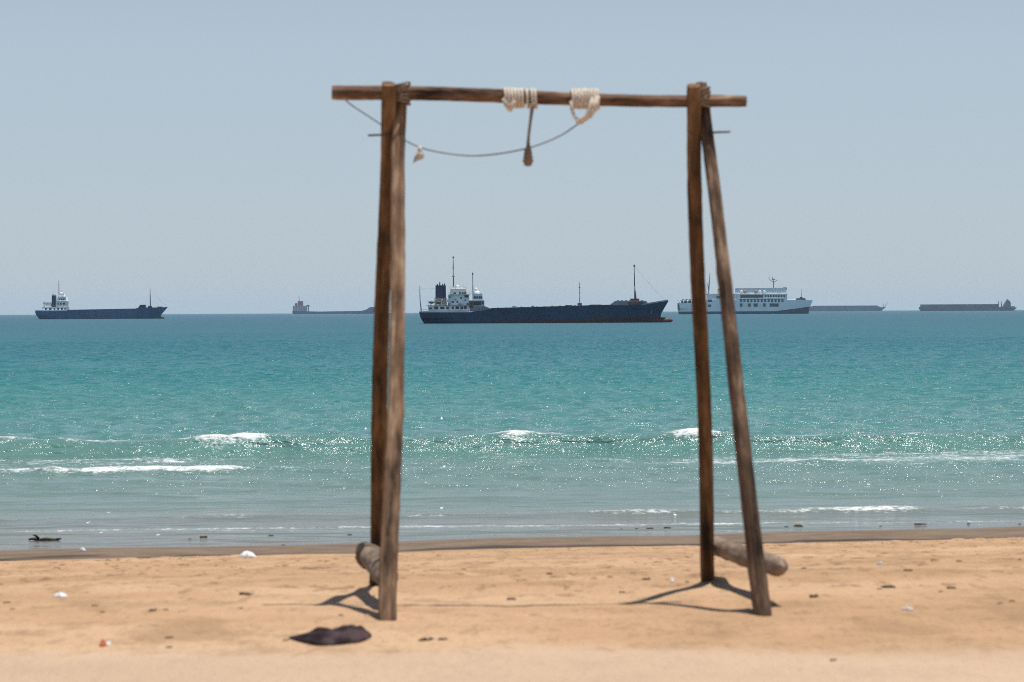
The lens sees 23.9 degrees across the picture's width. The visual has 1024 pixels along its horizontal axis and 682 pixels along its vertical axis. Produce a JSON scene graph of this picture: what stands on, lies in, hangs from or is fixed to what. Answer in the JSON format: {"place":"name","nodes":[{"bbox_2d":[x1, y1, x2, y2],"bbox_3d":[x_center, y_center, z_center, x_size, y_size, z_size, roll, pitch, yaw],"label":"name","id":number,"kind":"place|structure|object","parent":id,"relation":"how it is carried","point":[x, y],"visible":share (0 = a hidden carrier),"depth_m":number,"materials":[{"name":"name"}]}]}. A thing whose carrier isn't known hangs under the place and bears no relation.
{"place":"outdoors","nodes":[
{"label":"outdoors","id":0,"kind":"place"},
{"bbox_2d":[0,310,1023,547],"bbox_3d":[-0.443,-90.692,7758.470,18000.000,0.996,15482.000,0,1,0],"label":"sea","id":1,"kind":"structure","parent":0,"point":[174,429],"depth_m":62.66,"materials":[{"name":"liquid"}]},
{"bbox_2d":[29,535,60,540],"bbox_3d":[-6.194,2.607,32.023,0.434,0.101,0.144,0,1,0],"label":"driftwood","id":2,"kind":"object","parent":1,"relation":"on","point":[36,537],"visible":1,"depth_m":32.03,"materials":[{"name":"brown wood"}]},
{"bbox_2d":[35,291,166,318],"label":"cargo ship","id":3,"kind":"object","parent":1,"relation":"on","point":[58,308],"visible":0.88,"depth_m":1414.64,"materials":[{"name":"black metal"}]},
{"bbox_2d":[292,301,373,313],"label":"tanker","id":4,"kind":"object","parent":1,"relation":"on","point":[300,308],"visible":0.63,"depth_m":5586.31,"materials":[{"name":"grey metal"}]},
{"bbox_2d":[419,256,672,323],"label":"cargo ship","id":5,"kind":"object","parent":1,"relation":"on","point":[460,307],"visible":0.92,"depth_m":635.44,"materials":[{"name":"black metal"}]},
{"bbox_2d":[677,274,812,313],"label":"ferry","id":6,"kind":"object","parent":1,"relation":"on","point":[773,300],"visible":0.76,"depth_m":2152.39,"materials":[{"name":"white metal"}]},
{"bbox_2d":[809,303,886,310],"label":"tanker","id":7,"kind":"object","parent":1,"relation":"on","point":[848,308],"visible":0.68,"depth_m":6782.01,"materials":[{"name":"grey metal"}]},
{"bbox_2d":[919,299,1016,310],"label":"barge","id":8,"kind":"object","parent":1,"relation":"on","point":[1006,306],"visible":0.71,"depth_m":5386.96},
{"bbox_2d":[0,525,1023,681],"bbox_3d":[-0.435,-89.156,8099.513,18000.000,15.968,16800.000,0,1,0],"label":"beach","id":9,"kind":"structure","parent":0,"point":[576,616],"depth_m":12.87,"materials":[{"name":"beige sand"}]},
{"bbox_2d":[53,591,67,597],"bbox_3d":[-2.620,1.477,14.045,0.096,0.039,0.083,0,1,33],"label":"plastic scrap","id":10,"kind":"object","parent":9,"relation":"on","point":[61,594],"visible":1,"depth_m":14.02,"materials":[{"name":"white plastic"}]},
{"bbox_2d":[99,639,106,646],"bbox_3d":[-1.964,1.455,11.621,0.045,0.049,0.042,-1,1,-32],"label":"wrapper","id":11,"kind":"object","parent":9,"relation":"on","point":[102,643],"visible":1,"depth_m":11.61,"materials":[{"name":"orange plastic"}]},
{"bbox_2d":[239,551,256,557],"bbox_3d":[-2.686,2.181,24.655,0.183,0.088,0.154,0,1,0],"label":"plastic bag","id":12,"kind":"object","parent":9,"relation":"on","point":[246,554],"visible":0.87,"depth_m":24.59,"materials":[{"name":"white plastic"}]},
{"bbox_2d":[289,624,371,645],"bbox_3d":[-0.871,1.440,11.822,0.405,0.079,0.382,0,1,-17],"label":"cloth","id":13,"kind":"object","parent":9,"relation":"on","point":[340,635],"visible":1,"depth_m":11.74,"materials":[{"name":"black fabric"}]},
{"bbox_2d":[418,637,434,640],"bbox_3d":[-0.416,1.449,11.761,0.082,0.021,0.053,0,1,-3],"label":"seaweed clump","id":14,"kind":"object","parent":9,"relation":"on","point":[425,639],"visible":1,"depth_m":11.74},
{"bbox_2d":[332,81,787,620],"bbox_3d":[0.246,0.131,13.635,2.480,3.162,2.439,0,1,0],"label":"wooden swing","id":15,"kind":"object","parent":9,"relation":"on","point":[376,557],"visible":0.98,"depth_m":13.40,"materials":[{"name":"brown wood"}]},
{"bbox_2d":[345,100,578,162],"bbox_3d":[-0.273,-1.174,13.510,1.297,0.346,0.222,0,1,3],"label":"cord","id":16,"kind":"object","parent":15,"relation":"hanging from","point":[419,155],"visible":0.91,"depth_m":13.53,"materials":[{"name":"grey fabric"}]},
{"bbox_2d":[502,87,537,165],"bbox_3d":[0.045,-1.190,13.433,0.204,0.443,0.128,0,1,0],"label":"swing rope","id":17,"kind":"object","parent":15,"relation":"hanging from","point":[512,102],"visible":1,"depth_m":13.39,"materials":[{"name":"beige fabric"}]},
{"bbox_2d":[570,88,599,124],"bbox_3d":[0.406,-1.302,13.421,0.174,0.208,0.148,0,1,0],"label":"swing rope","id":18,"kind":"object","parent":15,"relation":"attached to","point":[589,98],"visible":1,"depth_m":13.38,"materials":[{"name":"beige fabric"}]},
{"bbox_2d":[881,585,895,587],"bbox_3d":[2.207,1.439,14.171,0.088,0.019,0.066,0,1,-17],"label":"seaweed clump","id":19,"kind":"object","parent":9,"relation":"on","point":[888,586],"visible":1,"depth_m":14.16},
{"bbox_2d":[0,0,1023,314],"label":"sky","id":20,"kind":"structure","parent":0,"point":[200,156],"materials":[{"name":"blue"}]},
{"bbox_2d":[901,605,913,610],"bbox_3d":[2.105,1.424,12.861,0.066,0.039,0.057,0,1,27],"label":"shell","id":21,"kind":"object","parent":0,"point":[906,607],"visible":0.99,"depth_m":12.84}
]}

